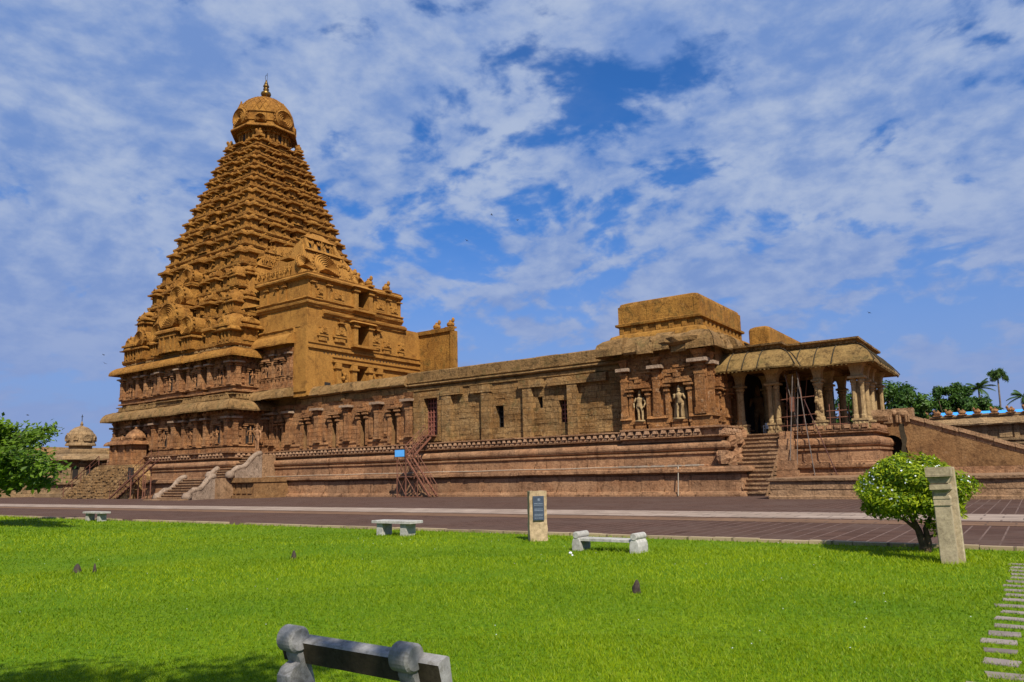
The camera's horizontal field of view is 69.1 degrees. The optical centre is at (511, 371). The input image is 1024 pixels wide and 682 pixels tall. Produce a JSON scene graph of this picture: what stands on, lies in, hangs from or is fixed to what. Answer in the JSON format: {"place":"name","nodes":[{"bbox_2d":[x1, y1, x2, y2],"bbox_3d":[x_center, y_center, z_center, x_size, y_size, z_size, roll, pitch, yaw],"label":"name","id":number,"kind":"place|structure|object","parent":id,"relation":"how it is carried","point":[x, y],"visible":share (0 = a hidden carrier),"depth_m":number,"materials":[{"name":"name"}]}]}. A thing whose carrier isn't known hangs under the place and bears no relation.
{"place":"outdoors","nodes":[
{"label":"outdoors","id":0,"kind":"place"},
{"bbox_2d":[0,517,1023,681],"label":"lawn","id":1,"kind":"structure","parent":0,"point":[416,634],"depth_m":9.19,"materials":[{"name":"plant"}]},
{"bbox_2d":[0,412,75,496],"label":"leafy tree","id":2,"kind":"object","parent":1,"relation":"on","point":[19,467],"visible":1,"depth_m":29.28,"materials":[{"name":"green plant"}]},
{"bbox_2d":[73,564,81,572],"bbox_3d":[-8.189,3.713,13.979,0.184,0.196,0.145,-7,-10,35],"label":"field stone","id":3,"kind":"object","parent":1,"relation":"on","point":[77,567],"visible":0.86,"depth_m":13.95,"materials":[{"name":"stone"}]},
{"bbox_2d":[83,511,110,520],"bbox_3d":[-18.677,6.514,33.396,1.650,0.450,0.450,-7,-10,35],"label":"stone bench","id":4,"kind":"object","parent":1,"relation":"on","point":[101,515],"visible":0.81,"depth_m":33.18,"materials":[{"name":"stone"}]},
{"bbox_2d":[276,624,451,681],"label":"stone bench","id":5,"kind":"object","parent":1,"relation":"on","point":[302,649],"visible":1,"depth_m":3.60,"materials":[{"name":"stone"}]},
{"bbox_2d":[371,519,422,535],"bbox_3d":[-3.307,4.505,21.366,1.530,0.460,0.550,-7,-10,35],"label":"stone bench","id":6,"kind":"object","parent":1,"relation":"on","point":[384,527],"visible":0.8,"depth_m":21.18,"materials":[{"name":"stone"}]},
{"bbox_2d":[527,490,547,540],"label":"inscribed pillar","id":7,"kind":"structure","parent":1,"relation":"on","point":[537,516],"depth_m":18.53,"materials":[{"name":"stone"}]},
{"bbox_2d":[572,530,647,553],"bbox_3d":[2.067,3.627,15.800,1.570,0.438,0.484,-7,-10,35],"label":"stone bench","id":8,"kind":"object","parent":1,"relation":"on","point":[581,540],"visible":0.98,"depth_m":15.66,"materials":[{"name":"stone"}]},
{"bbox_2d":[632,579,640,593],"bbox_3d":[1.711,2.975,10.253,0.128,0.213,0.112,-7,-10,35],"label":"field stone","id":9,"kind":"object","parent":1,"relation":"on","point":[636,587],"visible":0.88,"depth_m":10.22,"materials":[{"name":"grey stone"}]},
{"bbox_2d":[852,451,985,552],"bbox_3d":[7.851,2.540,14.450,2.356,2.034,2.211,-7,-10,35],"label":"flowering bush","id":10,"kind":"object","parent":1,"relation":"on","point":[882,490],"visible":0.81,"depth_m":14.05,"materials":[{"name":"green plant"}]},
{"bbox_2d":[924,467,965,563],"bbox_3d":[7.444,2.482,12.760,0.404,1.680,0.545,-8,-10,34],"label":"carved post","id":11,"kind":"object","parent":1,"relation":"on","point":[943,485],"visible":0.93,"depth_m":12.68,"materials":[{"name":"stone"}]},
{"bbox_2d":[980,638,1017,645],"bbox_3d":[4.558,2.543,6.956,0.293,0.044,0.187,-6,-9,32],"label":"stepping stone","id":12,"kind":"object","parent":1,"relation":"on","point":[1004,641],"visible":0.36,"depth_m":6.95,"materials":[{"name":"grey stone"}]},
{"bbox_2d":[983,647,1017,653],"bbox_3d":[4.344,2.498,6.602,0.264,0.044,0.151,-6,-9,31],"label":"stepping stone","id":13,"kind":"object","parent":1,"relation":"on","point":[999,650],"visible":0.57,"depth_m":6.60,"materials":[{"name":"grey stone"}]},
{"bbox_2d":[983,657,1021,667],"bbox_3d":[4.099,2.451,6.222,0.265,0.044,0.214,-8,-10,40],"label":"stepping stone","id":14,"kind":"object","parent":1,"relation":"on","point":[1004,662],"visible":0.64,"depth_m":6.22,"materials":[{"name":"grey stone"}]},
{"bbox_2d":[985,671,1023,680],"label":"stepping stone","id":15,"kind":"object","parent":1,"relation":"on","point":[996,674],"visible":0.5,"depth_m":5.82,"materials":[{"name":"beige stone"}]},
{"bbox_2d":[988,630,1020,637],"bbox_3d":[4.819,2.580,7.263,0.278,0.044,0.218,-6,-9,30],"label":"stepping stone","id":16,"kind":"object","parent":1,"relation":"on","point":[1005,633],"visible":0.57,"depth_m":7.26,"materials":[{"name":"grey stone"}]},
{"bbox_2d":[994,623,1023,628],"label":"stepping stone","id":17,"kind":"object","parent":1,"relation":"on","point":[1004,625],"visible":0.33,"depth_m":7.60,"materials":[{"name":"grey stone"}]},
{"bbox_2d":[994,603,1023,607],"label":"stepping stone","id":18,"kind":"object","parent":1,"relation":"on","point":[1010,605],"visible":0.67,"depth_m":8.69,"materials":[{"name":"grey stone"}]},
{"bbox_2d":[995,616,1023,621],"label":"stepping stone","id":19,"kind":"object","parent":1,"relation":"on","point":[1007,618],"visible":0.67,"depth_m":7.96,"materials":[{"name":"grey stone"}]},
{"bbox_2d":[1000,610,1023,614],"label":"stepping stone","id":20,"kind":"object","parent":1,"relation":"on","point":[1012,612],"visible":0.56,"depth_m":8.32,"materials":[{"name":"grey stone"}]},
{"bbox_2d":[1003,598,1023,601],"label":"stepping stone","id":21,"kind":"object","parent":1,"relation":"on","point":[1015,599],"visible":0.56,"depth_m":9.07,"materials":[{"name":"grey stone"}]},
{"bbox_2d":[1004,589,1022,591],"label":"stepping stone","id":22,"kind":"object","parent":1,"relation":"on","point":[1019,590],"visible":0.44,"depth_m":9.72,"materials":[{"name":"grey stone"}]},
{"bbox_2d":[1003,584,1023,586],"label":"stepping stone","id":23,"kind":"object","parent":1,"relation":"on","point":[1012,585],"visible":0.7,"depth_m":10.12,"materials":[{"name":"grey stone"}]},
{"bbox_2d":[1006,593,1023,597],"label":"stepping stone","id":24,"kind":"object","parent":1,"relation":"on","point":[1007,594],"visible":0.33,"depth_m":9.41,"materials":[{"name":"grey stone"}]},
{"bbox_2d":[1006,580,1023,582],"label":"stepping stone","id":25,"kind":"object","parent":1,"relation":"on","point":[1016,581],"visible":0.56,"depth_m":10.47,"materials":[{"name":"grey stone"}]},
{"bbox_2d":[0,496,1023,547],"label":"paving","id":26,"kind":"structure","parent":0,"point":[990,535],"depth_m":31.87,"materials":[{"name":"red brick"}]},
{"bbox_2d":[0,447,108,497],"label":"cloister","id":27,"kind":"structure","parent":26,"relation":"on","point":[26,493],"depth_m":108.67,"materials":[{"name":"stone"}]},
{"bbox_2d":[34,415,108,496],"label":"domed shrine","id":28,"kind":"object","parent":26,"relation":"on","point":[80,454],"visible":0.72,"depth_m":101.78,"materials":[{"name":"stone"}]},
{"bbox_2d":[53,465,93,480],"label":"doorway","id":29,"kind":"structure","parent":28,"relation":"in","point":[75,471],"depth_m":100.76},
{"bbox_2d":[61,427,150,498],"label":"shrine","id":30,"kind":"object","parent":26,"relation":"on","point":[127,452],"visible":0.94,"depth_m":82.22,"materials":[{"name":"red stone"}]},
{"bbox_2d":[128,468,133,480],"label":"doorway","id":31,"kind":"structure","parent":30,"relation":"in","point":[129,469],"depth_m":79.46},
{"bbox_2d":[109,451,158,498],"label":"metal stair","id":32,"kind":"object","parent":26,"relation":"on","point":[135,474],"visible":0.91,"depth_m":77.70,"materials":[{"name":"metal"}]},
{"bbox_2d":[397,424,437,497],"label":"metal stair","id":33,"kind":"object","parent":26,"relation":"on","point":[413,455],"visible":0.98,"depth_m":61.61,"materials":[{"name":"metal"}]},
{"bbox_2d":[394,449,404,458],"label":"notice board","id":34,"kind":"object","parent":33,"relation":"attached to","point":[399,452],"visible":1,"depth_m":61.89,"materials":[{"name":"metal"}]},
{"bbox_2d":[0,507,1023,525],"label":"stone band","id":35,"kind":"object","parent":26,"relation":"on","point":[748,519],"visible":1,"depth_m":27.88,"materials":[{"name":"stone"}]},
{"bbox_2d":[0,515,1023,550],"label":"kerb","id":36,"kind":"structure","parent":26,"relation":"on","point":[967,546],"depth_m":18.29,"materials":[{"name":"stone"}]},
{"bbox_2d":[100,73,1023,500],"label":"stone temple","id":37,"kind":"structure","parent":26,"relation":"on","point":[272,347],"depth_m":66.54,"materials":[{"name":"red stone"}]},
{"bbox_2d":[763,423,768,432],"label":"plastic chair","id":38,"kind":"object","parent":37,"relation":"on","point":[766,426],"visible":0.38,"depth_m":53.92,"materials":[{"name":"grey plastic"}]},
{"bbox_2d":[778,371,837,474],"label":"scaffolding","id":39,"kind":"object","parent":37,"relation":"on","point":[792,404],"visible":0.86,"depth_m":50.01,"materials":[{"name":"metal"}]},
{"bbox_2d":[834,390,852,424],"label":"broadleaf tree","id":40,"kind":"object","parent":26,"relation":"on","point":[848,400],"visible":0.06,"depth_m":70.21,"materials":[{"name":"green plant"}]},
{"bbox_2d":[876,380,937,418],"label":"broadleaf tree","id":41,"kind":"object","parent":26,"relation":"on","point":[903,396],"visible":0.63,"depth_m":66.25,"materials":[{"name":"green plant"}]},
{"bbox_2d":[932,385,960,416],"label":"broadleaf tree","id":42,"kind":"object","parent":26,"relation":"on","point":[938,391],"visible":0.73,"depth_m":108.96,"materials":[{"name":"green plant"}]},
{"bbox_2d":[948,381,977,411],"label":"broadleaf tree","id":43,"kind":"object","parent":26,"relation":"on","point":[965,392],"visible":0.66,"depth_m":108.98,"materials":[{"name":"green plant"}]},
{"bbox_2d":[927,412,1023,447],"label":"cloister","id":44,"kind":"structure","parent":26,"relation":"on","point":[1007,426],"depth_m":83.92,"materials":[{"name":"beige stone"}]},
{"bbox_2d":[933,410,941,416],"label":"bull statue","id":45,"kind":"object","parent":44,"relation":"on","point":[937,414],"visible":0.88,"depth_m":87.17,"materials":[{"name":"red stone"}]},
{"bbox_2d":[944,409,953,415],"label":"bull statue","id":46,"kind":"object","parent":44,"relation":"on","point":[949,413],"visible":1,"depth_m":86.50,"materials":[{"name":"red stone"}]},
{"bbox_2d":[957,408,966,414],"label":"bull statue","id":47,"kind":"object","parent":44,"relation":"on","point":[962,412],"visible":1,"depth_m":85.76,"materials":[{"name":"red stone"}]},
{"bbox_2d":[972,407,982,414],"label":"bull statue","id":48,"kind":"object","parent":44,"relation":"on","point":[977,411],"visible":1,"depth_m":84.94,"materials":[{"name":"red stone"}]},
{"bbox_2d":[941,409,1023,415],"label":"sheet roof shed","id":49,"kind":"structure","parent":44,"relation":"on","point":[999,411],"depth_m":90.61,"materials":[{"name":"blue metal"}]},
{"bbox_2d":[989,406,998,413],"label":"bull statue","id":50,"kind":"object","parent":44,"relation":"on","point":[994,410],"visible":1,"depth_m":84.00,"materials":[{"name":"red stone"}]},
{"bbox_2d":[1006,406,1015,412],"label":"bull statue","id":51,"kind":"object","parent":44,"relation":"on","point":[1010,409],"visible":1,"depth_m":83.08,"materials":[{"name":"red stone"}]},
{"bbox_2d":[960,395,1002,411],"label":"broadleaf tree","id":52,"kind":"object","parent":26,"relation":"on","point":[982,404],"visible":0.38,"depth_m":104.11,"materials":[{"name":"green plant"}]},
{"bbox_2d":[0,504,1023,520],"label":"stone path","id":53,"kind":"structure","parent":0,"point":[976,517],"depth_m":31.93,"materials":[{"name":"stone"}]},
{"bbox_2d":[0,0,1023,447],"label":"sky","id":54,"kind":"structure","parent":0,"point":[805,169],"materials":[{"name":"blue"}]},
{"label":"ground","id":55,"kind":"structure","parent":0,"visible":0},
{"bbox_2d":[965,378,996,396],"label":"palm tree","id":56,"kind":"object","parent":55,"relation":"on","point":[978,386],"visible":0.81,"depth_m":135.38,"materials":[{"name":"green plant"}]},
{"bbox_2d":[986,368,1008,407],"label":"palm tree","id":57,"kind":"object","parent":55,"relation":"on","point":[996,375],"visible":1,"depth_m":134.03,"materials":[{"name":"green plant"}]},
{"bbox_2d":[1006,390,1023,408],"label":"palm tree","id":58,"kind":"object","parent":55,"relation":"on","point":[1016,393],"visible":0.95,"depth_m":124.01,"materials":[{"name":"green plant"}]}
]}

